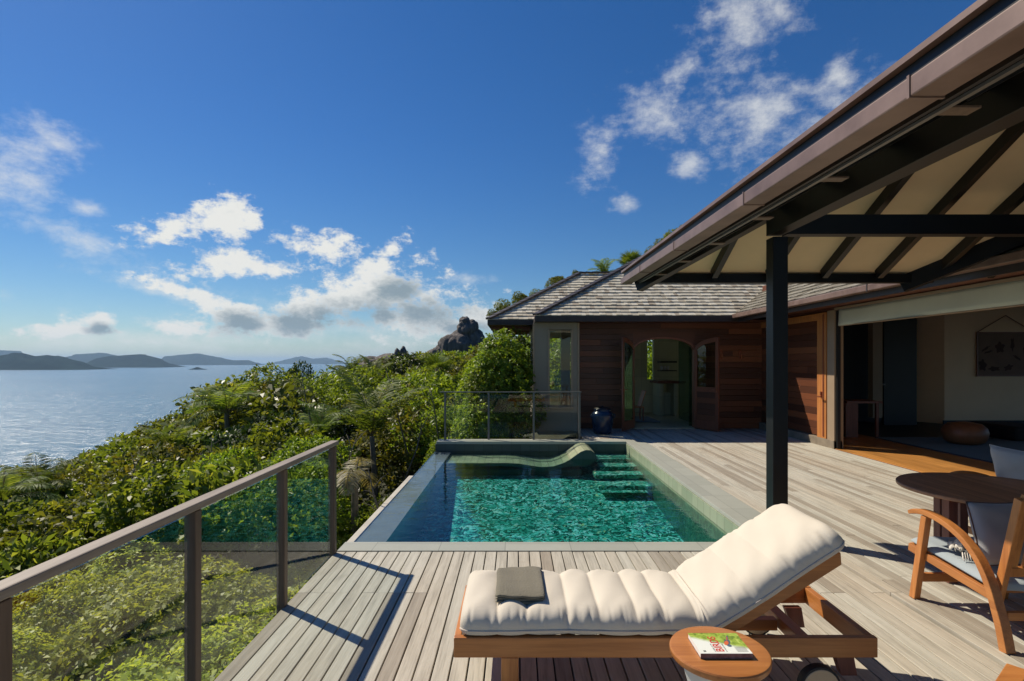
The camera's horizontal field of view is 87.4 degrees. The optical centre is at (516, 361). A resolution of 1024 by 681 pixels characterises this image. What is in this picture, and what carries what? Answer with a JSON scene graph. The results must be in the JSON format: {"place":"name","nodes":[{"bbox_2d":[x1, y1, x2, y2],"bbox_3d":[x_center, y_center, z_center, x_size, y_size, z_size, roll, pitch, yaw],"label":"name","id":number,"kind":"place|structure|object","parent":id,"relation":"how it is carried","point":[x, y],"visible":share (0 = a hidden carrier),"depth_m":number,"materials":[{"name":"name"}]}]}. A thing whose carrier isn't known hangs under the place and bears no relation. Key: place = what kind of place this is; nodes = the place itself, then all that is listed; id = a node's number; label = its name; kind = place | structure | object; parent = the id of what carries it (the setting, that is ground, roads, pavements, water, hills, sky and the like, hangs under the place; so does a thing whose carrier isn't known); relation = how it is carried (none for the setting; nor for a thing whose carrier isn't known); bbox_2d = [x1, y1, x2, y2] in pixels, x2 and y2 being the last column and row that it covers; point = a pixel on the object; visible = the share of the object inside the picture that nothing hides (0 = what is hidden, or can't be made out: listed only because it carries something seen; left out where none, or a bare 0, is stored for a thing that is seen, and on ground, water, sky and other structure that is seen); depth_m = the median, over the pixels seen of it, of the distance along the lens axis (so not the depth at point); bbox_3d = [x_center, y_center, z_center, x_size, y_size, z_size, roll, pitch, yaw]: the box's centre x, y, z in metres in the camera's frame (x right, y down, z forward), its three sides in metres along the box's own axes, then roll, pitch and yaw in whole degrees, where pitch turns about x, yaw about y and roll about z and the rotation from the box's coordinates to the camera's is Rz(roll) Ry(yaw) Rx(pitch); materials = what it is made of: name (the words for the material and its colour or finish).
{"place":"outdoors","nodes":[
{"label":"outdoors","id":0,"kind":"place"},
{"bbox_2d":[0,353,111,369],"bbox_3d":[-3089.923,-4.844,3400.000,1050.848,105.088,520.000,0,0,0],"label":"island","id":1,"kind":"structure","parent":0,"point":[17,361],"depth_m":3271.92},
{"bbox_2d":[67,353,116,362],"bbox_3d":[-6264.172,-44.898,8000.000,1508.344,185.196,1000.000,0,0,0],"label":"island","id":2,"kind":"structure","parent":0,"point":[86,358],"depth_m":7814.22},
{"bbox_2d":[87,354,184,367],"bbox_3d":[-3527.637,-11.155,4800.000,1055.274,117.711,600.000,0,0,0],"label":"island","id":3,"kind":"structure","parent":0,"point":[135,361],"depth_m":4638.05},
{"bbox_2d":[0,363,349,475],"bbox_3d":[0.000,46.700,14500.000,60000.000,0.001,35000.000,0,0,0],"label":"sea","id":4,"kind":"structure","parent":0,"point":[63,414],"depth_m":618.00,"materials":[{"name":"liquid"}]},
{"bbox_2d":[162,353,264,364],"bbox_3d":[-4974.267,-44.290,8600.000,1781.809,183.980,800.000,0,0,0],"label":"island","id":5,"kind":"structure","parent":0,"point":[194,359],"depth_m":8389.08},
{"bbox_2d":[26,428,576,680],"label":"hillside","id":6,"kind":"structure","parent":0,"point":[312,546],"depth_m":10.98,"materials":[{"name":"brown plant"}]},
{"bbox_2d":[0,470,63,524],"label":"palm tree","id":7,"kind":"object","parent":6,"relation":"on","point":[10,487],"visible":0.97,"depth_m":13.14,"materials":[{"name":"green plant"}]},
{"bbox_2d":[0,494,82,629],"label":"tree","id":8,"kind":"object","parent":6,"relation":"on","point":[12,513],"visible":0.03,"depth_m":11.32,"materials":[{"name":"green plant"}]},
{"bbox_2d":[0,452,90,491],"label":"palm tree","id":9,"kind":"object","parent":6,"relation":"on","point":[37,472],"visible":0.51,"depth_m":17.10,"materials":[{"name":"green plant"}]},
{"bbox_2d":[12,663,83,680],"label":"bush","id":10,"kind":"object","parent":6,"relation":"on","point":[24,677],"visible":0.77,"depth_m":4.87,"materials":[{"name":"green plant"}]},
{"bbox_2d":[0,511,96,604],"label":"bush","id":11,"kind":"object","parent":6,"relation":"on","point":[45,525],"visible":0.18,"depth_m":9.47,"materials":[{"name":"green plant"}]},
{"bbox_2d":[12,626,100,680],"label":"bush","id":12,"kind":"object","parent":6,"relation":"on","point":[28,640],"visible":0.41,"depth_m":5.98,"materials":[{"name":"green plant"}]},
{"bbox_2d":[0,526,116,658],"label":"bush","id":13,"kind":"object","parent":6,"relation":"on","point":[13,561],"visible":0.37,"depth_m":8.78,"materials":[{"name":"green plant"}]},
{"bbox_2d":[32,478,86,500],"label":"tree","id":14,"kind":"object","parent":6,"relation":"on","point":[70,491],"visible":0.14,"depth_m":16.89,"materials":[{"name":"green plant"}]},
{"bbox_2d":[4,497,130,556],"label":"bush","id":15,"kind":"object","parent":6,"relation":"on","point":[64,508],"visible":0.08,"depth_m":11.01,"materials":[{"name":"green plant"}]},
{"bbox_2d":[50,460,97,482],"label":"tree","id":16,"kind":"object","parent":6,"relation":"on","point":[75,474],"visible":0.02,"depth_m":19.01,"materials":[{"name":"green plant"}]},
{"bbox_2d":[1,567,160,656],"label":"bush","id":17,"kind":"object","parent":6,"relation":"on","point":[46,623],"visible":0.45,"depth_m":7.04,"materials":[{"name":"green plant"}]},
{"bbox_2d":[54,492,109,532],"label":"bush","id":18,"kind":"object","parent":6,"relation":"on","point":[83,508],"visible":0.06,"depth_m":10.63,"materials":[{"name":"green plant"}]},
{"bbox_2d":[8,539,160,617],"bbox_3d":[-7.191,3.882,9.042,2.160,1.518,2.554,0,0,4],"label":"bush","id":19,"kind":"object","parent":6,"relation":"on","point":[86,565],"visible":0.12,"depth_m":8.45,"materials":[{"name":"green plant"}]},
{"bbox_2d":[67,472,142,513],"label":"bush","id":20,"kind":"object","parent":6,"relation":"on","point":[104,487],"visible":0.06,"depth_m":12.16,"materials":[{"name":"green plant"}]},
{"bbox_2d":[76,460,150,496],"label":"tree","id":21,"kind":"object","parent":6,"relation":"on","point":[106,475],"visible":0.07,"depth_m":15.87,"materials":[{"name":"green plant"}]},
{"bbox_2d":[72,489,167,556],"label":"bush","id":22,"kind":"object","parent":6,"relation":"on","point":[90,521],"visible":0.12,"depth_m":9.79,"materials":[{"name":"green plant"}]},
{"bbox_2d":[85,432,154,481],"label":"tree","id":23,"kind":"object","parent":6,"relation":"on","point":[107,450],"visible":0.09,"depth_m":19.68,"materials":[{"name":"green plant"}]},
{"bbox_2d":[88,435,165,477],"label":"tree","id":24,"kind":"object","parent":6,"relation":"on","point":[105,460],"visible":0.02,"depth_m":18.23,"materials":[{"name":"green plant"}]},
{"bbox_2d":[13,581,244,680],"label":"bush","id":25,"kind":"object","parent":6,"relation":"on","point":[113,650],"visible":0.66,"depth_m":6.07,"materials":[{"name":"green plant"}]},
{"bbox_2d":[68,535,213,612],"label":"bush","id":26,"kind":"object","parent":6,"relation":"on","point":[132,551],"visible":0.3,"depth_m":8.50,"materials":[{"name":"green plant"}]},
{"bbox_2d":[84,659,216,680],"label":"bush","id":27,"kind":"object","parent":6,"relation":"on","point":[136,673],"visible":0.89,"depth_m":4.66,"materials":[{"name":"green plant"}]},
{"bbox_2d":[103,437,208,556],"bbox_3d":[-7.997,3.829,13.564,4.466,3.827,3.616,0,0,37],"label":"bush","id":28,"kind":"object","parent":6,"relation":"on","point":[141,446],"visible":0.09,"depth_m":13.45,"materials":[{"name":"green plant"}]},
{"bbox_2d":[75,551,258,651],"bbox_3d":[-4.928,3.723,7.601,2.272,1.924,2.624,0,0,-6],"label":"bush","id":29,"kind":"object","parent":6,"relation":"on","point":[160,575],"visible":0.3,"depth_m":7.25,"materials":[{"name":"green plant"}]},
{"bbox_2d":[137,420,202,547],"bbox_3d":[-10.197,3.773,15.955,2.076,3.938,2.229,0,0,-17],"label":"palm tree","id":30,"kind":"object","parent":6,"relation":"on","point":[154,433],"visible":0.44,"depth_m":15.77,"materials":[{"name":"green plant"}]},
{"bbox_2d":[88,458,253,563],"bbox_3d":[-6.071,3.109,9.818,2.623,2.732,2.451,0,0,19],"label":"bush","id":31,"kind":"object","parent":6,"relation":"on","point":[116,519],"visible":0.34,"depth_m":9.25,"materials":[{"name":"green plant"}]},
{"bbox_2d":[129,407,212,442],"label":"tree","id":32,"kind":"object","parent":6,"relation":"on","point":[139,432],"visible":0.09,"depth_m":23.35,"materials":[{"name":"green plant"}]},
{"bbox_2d":[135,455,218,503],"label":"bush","id":33,"kind":"object","parent":6,"relation":"on","point":[188,463],"visible":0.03,"depth_m":11.15,"materials":[{"name":"green plant"}]},
{"bbox_2d":[135,407,219,447],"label":"tree","id":34,"kind":"object","parent":6,"relation":"on","point":[170,419],"visible":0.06,"depth_m":21.95,"materials":[{"name":"green plant"}]},
{"bbox_2d":[137,422,225,472],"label":"tree","id":35,"kind":"object","parent":6,"relation":"on","point":[195,438],"visible":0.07,"depth_m":16.12,"materials":[{"name":"green plant"}]},
{"bbox_2d":[106,595,291,680],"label":"bush","id":36,"kind":"object","parent":6,"relation":"on","point":[212,643],"visible":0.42,"depth_m":5.78,"materials":[{"name":"green plant"}]},
{"bbox_2d":[112,554,296,658],"bbox_3d":[-4.223,3.686,7.478,2.604,1.910,2.255,0,0,10],"label":"bush","id":37,"kind":"object","parent":6,"relation":"on","point":[256,583],"visible":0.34,"depth_m":7.12,"materials":[{"name":"green plant"}]},
{"bbox_2d":[165,444,258,562],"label":"bush","id":38,"kind":"object","parent":6,"relation":"on","point":[216,459],"visible":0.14,"depth_m":10.42,"materials":[{"name":"green plant"}]},
{"bbox_2d":[176,423,249,466],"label":"tree","id":39,"kind":"object","parent":6,"relation":"on","point":[206,440],"visible":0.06,"depth_m":16.32,"materials":[{"name":"green plant"}]},
{"bbox_2d":[173,382,273,429],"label":"palm tree","id":40,"kind":"object","parent":6,"relation":"on","point":[228,401],"visible":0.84,"depth_m":19.78,"materials":[{"name":"green plant"}]},
{"bbox_2d":[189,374,261,420],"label":"tree","id":41,"kind":"object","parent":6,"relation":"on","point":[226,383],"visible":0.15,"depth_m":27.10,"materials":[{"name":"green plant"}]},
{"bbox_2d":[158,455,318,563],"bbox_3d":[-4.921,2.956,9.799,2.827,2.540,2.586,0,0,3],"label":"bush","id":42,"kind":"object","parent":6,"relation":"on","point":[192,486],"visible":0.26,"depth_m":9.17,"materials":[{"name":"green plant"}]},
{"bbox_2d":[197,378,301,432],"bbox_3d":[-10.114,3.197,22.044,5.415,5.126,5.048,0,0,-23],"label":"tree","id":43,"kind":"object","parent":6,"relation":"on","point":[220,419],"visible":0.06,"depth_m":21.21,"materials":[{"name":"green plant"}]},
{"bbox_2d":[206,575,309,678],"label":"bush","id":44,"kind":"object","parent":6,"relation":"on","point":[290,596],"visible":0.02,"depth_m":6.65,"materials":[{"name":"green plant"}]},
{"bbox_2d":[210,408,306,452],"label":"tree","id":45,"kind":"object","parent":6,"relation":"on","point":[246,432],"visible":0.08,"depth_m":15.34,"materials":[{"name":"green plant"}]},
{"bbox_2d":[232,362,301,385],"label":"tree","id":46,"kind":"object","parent":6,"relation":"on","point":[258,369],"visible":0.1,"depth_m":31.21,"materials":[{"name":"green plant"}]},
{"bbox_2d":[209,555,327,629],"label":"bush","id":47,"kind":"object","parent":6,"relation":"on","point":[305,570],"visible":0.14,"depth_m":8.04,"materials":[{"name":"green plant"}]},
{"bbox_2d":[201,459,359,546],"bbox_3d":[-3.728,2.760,9.089,2.687,2.298,2.332,0,0,-41],"label":"bush","id":48,"kind":"object","parent":6,"relation":"on","point":[307,475],"visible":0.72,"depth_m":8.52,"materials":[{"name":"green plant"}]},
{"bbox_2d":[230,380,330,436],"bbox_3d":[-8.091,3.040,19.669,4.514,4.794,4.100,0,0,37],"label":"tree","id":49,"kind":"object","parent":6,"relation":"on","point":[288,401],"visible":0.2,"depth_m":18.75,"materials":[{"name":"green plant"}]},
{"bbox_2d":[227,413,340,469],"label":"bush","id":50,"kind":"object","parent":6,"relation":"on","point":[275,438],"visible":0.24,"depth_m":11.68,"materials":[{"name":"green plant"}]},
{"bbox_2d":[255,433,361,549],"bbox_3d":[-4.231,2.567,10.630,2.004,2.382,2.746,0,0,-3],"label":"bush","id":51,"kind":"object","parent":6,"relation":"on","point":[294,443],"visible":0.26,"depth_m":10.41,"materials":[{"name":"green plant"}]},
{"bbox_2d":[298,400,349,433],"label":"palm tree","id":52,"kind":"object","parent":6,"relation":"on","point":[317,422],"visible":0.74,"depth_m":15.02,"materials":[{"name":"green plant"}]},
{"bbox_2d":[287,400,366,461],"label":"tree","id":53,"kind":"object","parent":6,"relation":"on","point":[336,432],"visible":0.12,"depth_m":16.16,"materials":[{"name":"green plant"}]},
{"bbox_2d":[301,369,370,439],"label":"tree","id":54,"kind":"object","parent":6,"relation":"on","point":[333,399],"visible":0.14,"depth_m":20.15,"materials":[{"name":"green plant"}]},
{"bbox_2d":[305,363,381,440],"bbox_3d":[-8.804,3.019,27.832,6.585,6.023,5.540,0,0,15],"label":"tree","id":55,"kind":"object","parent":6,"relation":"on","point":[359,367],"visible":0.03,"depth_m":26.63,"materials":[{"name":"green plant"}]},
{"bbox_2d":[319,507,375,560],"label":"bush","id":56,"kind":"object","parent":6,"relation":"on","point":[362,518],"visible":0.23,"depth_m":8.76,"materials":[{"name":"green plant"}]},
{"bbox_2d":[323,492,391,544],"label":"bush","id":57,"kind":"object","parent":6,"relation":"on","point":[368,508],"visible":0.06,"depth_m":10.06,"materials":[{"name":"green plant"}]},
{"bbox_2d":[337,457,379,535],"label":"palm tree","id":58,"kind":"object","parent":6,"relation":"on","point":[352,482],"visible":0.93,"depth_m":8.97,"materials":[{"name":"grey plant"}]},
{"bbox_2d":[327,365,395,395],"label":"tree","id":59,"kind":"object","parent":6,"relation":"on","point":[376,373],"visible":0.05,"depth_m":27.06,"materials":[{"name":"green plant"}]},
{"bbox_2d":[297,365,428,497],"bbox_3d":[-3.244,2.194,12.338,2.398,4.307,2.759,0,0,16],"label":"palm tree","id":60,"kind":"object","parent":6,"relation":"on","point":[361,419],"visible":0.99,"depth_m":12.45,"materials":[{"name":"green plant"}]},
{"bbox_2d":[322,403,433,504],"bbox_3d":[-3.566,3.036,14.306,3.562,3.973,4.664,0,0,17],"label":"tree","id":61,"kind":"object","parent":6,"relation":"on","point":[384,467],"visible":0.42,"depth_m":13.54,"materials":[{"name":"green plant"}]},
{"bbox_2d":[384,351,425,374],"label":"tree","id":62,"kind":"object","parent":6,"relation":"on","point":[413,360],"visible":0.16,"depth_m":33.69,"materials":[{"name":"green plant"}]},
{"bbox_2d":[355,381,457,466],"bbox_3d":[-3.035,2.494,17.061,4.096,3.747,3.446,0,0,-16],"label":"tree","id":63,"kind":"object","parent":6,"relation":"on","point":[437,402],"visible":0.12,"depth_m":17.05,"materials":[{"name":"green plant"}]},
{"bbox_2d":[364,372,455,410],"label":"tree","id":64,"kind":"object","parent":6,"relation":"on","point":[423,376],"visible":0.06,"depth_m":20.91,"materials":[{"name":"green plant"}]},
{"bbox_2d":[383,407,472,464],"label":"tree","id":65,"kind":"object","parent":6,"relation":"on","point":[428,441],"visible":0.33,"depth_m":14.13,"materials":[{"name":"green plant"}]},
{"bbox_2d":[421,351,453,374],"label":"fan palm","id":66,"kind":"object","parent":6,"relation":"on","point":[436,362],"visible":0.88,"depth_m":29.77,"materials":[{"name":"green plant"}]},
{"bbox_2d":[398,367,498,449],"bbox_3d":[-2.556,2.834,20.587,4.902,5.329,5.827,0,0,17],"label":"tree","id":67,"kind":"object","parent":6,"relation":"on","point":[446,377],"visible":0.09,"depth_m":19.99,"materials":[{"name":"green plant"}]},
{"bbox_2d":[427,316,484,353],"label":"rock stack","id":68,"kind":"object","parent":6,"relation":"on","point":[466,334],"visible":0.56,"depth_m":60.84,"materials":[{"name":"stone"}]},
{"bbox_2d":[446,390,532,438],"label":"tree","id":69,"kind":"object","parent":6,"relation":"on","point":[470,425],"visible":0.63,"depth_m":12.58,"materials":[{"name":"green plant"}]},
{"bbox_2d":[463,353,519,410],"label":"tree","id":70,"kind":"object","parent":6,"relation":"on","point":[489,387],"visible":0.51,"depth_m":12.90,"materials":[{"name":"green plant"}]},
{"bbox_2d":[463,328,535,396],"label":"tree","id":71,"kind":"object","parent":6,"relation":"on","point":[485,345],"visible":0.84,"depth_m":12.96,"materials":[{"name":"green plant"}]},
{"bbox_2d":[475,325,532,380],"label":"tree","id":72,"kind":"object","parent":6,"relation":"on","point":[521,341],"visible":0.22,"depth_m":13.78,"materials":[{"name":"green plant"}]},
{"bbox_2d":[477,374,549,438],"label":"tree","id":73,"kind":"object","parent":6,"relation":"on","point":[527,425],"visible":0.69,"depth_m":12.60,"materials":[{"name":"green plant"}]},
{"bbox_2d":[518,348,570,418],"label":"tree","id":74,"kind":"object","parent":6,"relation":"on","point":[553,380],"visible":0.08,"depth_m":21.37,"materials":[{"name":"green plant"}]},
{"bbox_2d":[337,439,760,557],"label":"swimming pool","id":75,"kind":"structure","parent":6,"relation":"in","point":[567,495],"depth_m":8.47,"materials":[{"name":"liquid"}]},
{"bbox_2d":[440,391,581,439],"bbox_3d":[-0.115,1.170,11.717,3.090,1.050,0.055,0,0,0],"label":"pool railing","id":76,"kind":"object","parent":75,"relation":"on","point":[579,412],"visible":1,"depth_m":11.70,"materials":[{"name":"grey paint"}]},
{"bbox_2d":[486,255,814,434],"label":"bathroom pavilion","id":77,"kind":"structure","parent":6,"relation":"on","point":[608,324],"depth_m":13.70,"materials":[{"name":"red wood"}]},
{"bbox_2d":[548,330,572,408],"bbox_3d":[1.088,0.176,13.220,0.625,1.927,0.260,0,0,0],"label":"window","id":78,"kind":"structure","parent":77,"relation":"in","point":[550,406],"depth_m":13.13,"materials":[{"name":"beige paint"}]},
{"bbox_2d":[620,337,634,430],"bbox_3d":[2.790,0.535,13.309,0.170,2.270,0.790,0,0,33],"label":"door","id":79,"kind":"structure","parent":77,"relation":"in","point":[629,424],"depth_m":13.20,"materials":[{"name":"brown wood"}]},
{"bbox_2d":[650,380,678,415],"bbox_3d":[4.809,1.150,17.400,0.679,1.100,1.000,0,0,0],"label":"washstand","id":80,"kind":"object","parent":77,"relation":"on","point":[665,403],"visible":1,"depth_m":17.19,"materials":[{"name":"stone"}]},
{"bbox_2d":[694,337,719,430],"bbox_3d":[4.717,0.535,13.287,0.170,2.270,0.790,0,0,-27],"label":"door","id":81,"kind":"structure","parent":77,"relation":"in","point":[710,419],"depth_m":13.24,"materials":[{"name":"brown wood"}]},
{"bbox_2d":[273,356,344,363],"bbox_3d":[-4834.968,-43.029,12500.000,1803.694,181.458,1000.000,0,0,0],"label":"island","id":82,"kind":"structure","parent":0,"point":[313,361],"depth_m":12229.81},
{"bbox_2d":[0,0,976,362],"label":"sky","id":83,"kind":"structure","parent":0,"point":[258,181],"materials":[{"name":"blue"}]},
{"bbox_2d":[621,0,1023,509],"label":"veranda roof","id":84,"kind":"structure","parent":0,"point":[906,172],"depth_m":4.82,"materials":[{"name":"brown wood"}]},
{"bbox_2d":[995,663,1023,680],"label":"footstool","id":85,"kind":"object","parent":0,"point":[1009,672],"visible":1,"depth_m":2.35,"materials":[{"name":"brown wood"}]},
{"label":"deck foundation","id":86,"kind":"structure","parent":0,"visible":0},
{"bbox_2d":[430,433,609,680],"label":"deck frame","id":87,"kind":"object","parent":86,"relation":"on","point":[519,658],"visible":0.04,"depth_m":3.10,"materials":[{"name":"brown paint"}]},
{"bbox_2d":[214,429,1023,680],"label":"deck","id":88,"kind":"structure","parent":87,"relation":"on","point":[361,616],"depth_m":3.80,"materials":[{"name":"wood"}]},
{"bbox_2d":[0,440,338,680],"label":"glass railing","id":89,"kind":"object","parent":88,"relation":"attached to","point":[189,511],"visible":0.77,"depth_m":2.68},
{"bbox_2d":[590,405,614,433],"bbox_3d":[2.050,1.365,12.720,0.525,0.666,0.524,0,0,-45],"label":"ceramic jar","id":90,"kind":"object","parent":88,"relation":"on","point":[602,416],"visible":1,"depth_m":12.53,"materials":[{"name":"blue ceramic"}]},
{"bbox_2d":[454,504,877,680],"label":"sun lounger","id":91,"kind":"object","parent":88,"relation":"on","point":[748,576],"visible":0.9,"depth_m":2.73,"materials":[{"name":"fabric"}]},
{"bbox_2d":[495,566,544,603],"bbox_3d":[0.021,1.243,3.001,0.270,0.063,0.413,0,0,0],"label":"folded towel","id":92,"kind":"object","parent":91,"relation":"on","point":[524,585],"visible":0.97,"depth_m":2.92,"materials":[{"name":"fabric"}]},
{"bbox_2d":[669,626,771,680],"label":"side table","id":93,"kind":"object","parent":88,"relation":"on","point":[696,667],"visible":0.79,"depth_m":2.24,"materials":[{"name":"brown wood"}]},
{"bbox_2d":[688,633,752,658],"bbox_3d":[0.886,1.237,2.340,0.219,0.024,0.171,0,0,0],"label":"book","id":94,"kind":"object","parent":93,"relation":"on","point":[719,645],"visible":1,"depth_m":2.31,"materials":[{"name":"paper"}]},
{"bbox_2d":[732,246,1023,475],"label":"house","id":95,"kind":"structure","parent":88,"relation":"on","point":[908,358],"depth_m":12.18,"materials":[{"name":"red wood"}]},
{"bbox_2d":[843,399,882,436],"bbox_3d":[7.747,1.279,12.250,0.793,0.818,0.700,0,0,0],"label":"desk","id":96,"kind":"object","parent":95,"relation":"on","point":[850,417],"visible":0.72,"depth_m":12.00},
{"bbox_2d":[882,318,916,424],"bbox_3d":[10.256,0.250,14.390,1.024,2.900,0.220,0,0,0],"label":"door","id":97,"kind":"structure","parent":95,"relation":"in","point":[899,336],"depth_m":14.40,"materials":[{"name":"black paint"}]},
{"bbox_2d":[875,437,1023,462],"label":"rug","id":98,"kind":"object","parent":95,"relation":"on","point":[981,452],"visible":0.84,"depth_m":10.69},
{"bbox_2d":[941,421,989,444],"bbox_3d":[9.123,1.439,10.900,0.770,0.450,0.770,0,0,0],"label":"pouf","id":99,"kind":"object","parent":98,"relation":"on","point":[964,433],"visible":1,"depth_m":10.65,"materials":[{"name":"brown leather"}]},
{"bbox_2d":[971,421,1023,440],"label":"floor cushion","id":100,"kind":"object","parent":98,"relation":"on","point":[1008,430],"visible":0.73,"depth_m":11.52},
{"bbox_2d":[976,315,1023,375],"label":"hanging picture","id":101,"kind":"object","parent":95,"relation":"hanging from","point":[999,353],"visible":1,"depth_m":14.65,"materials":[{"name":"brown fabric"}]},
{"bbox_2d":[896,472,1023,582],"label":"round table","id":102,"kind":"object","parent":88,"relation":"on","point":[950,493],"visible":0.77,"depth_m":4.34,"materials":[{"name":"brown wood"}]},
{"bbox_2d":[908,494,1023,653],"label":"armchair","id":103,"kind":"object","parent":88,"relation":"on","point":[995,586],"visible":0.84,"depth_m":3.34,"materials":[{"name":"brown wood"}]},
{"bbox_2d":[965,501,1023,565],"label":"pillow","id":104,"kind":"object","parent":103,"relation":"on","point":[989,521],"visible":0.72,"depth_m":3.44,"materials":[{"name":"grey fabric"}]},
{"bbox_2d":[950,471,988,534],"bbox_3d":[4.474,1.239,4.780,0.858,0.932,0.688,0,0,0],"label":"armchair","id":105,"kind":"object","parent":88,"relation":"on","point":[969,527],"visible":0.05,"depth_m":5.07,"materials":[{"name":"brown wood"}]},
{"bbox_2d":[989,444,1023,479],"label":"pillow","id":106,"kind":"object","parent":105,"relation":"on","point":[1008,462],"visible":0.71,"depth_m":4.94,"materials":[{"name":"grey fabric"}]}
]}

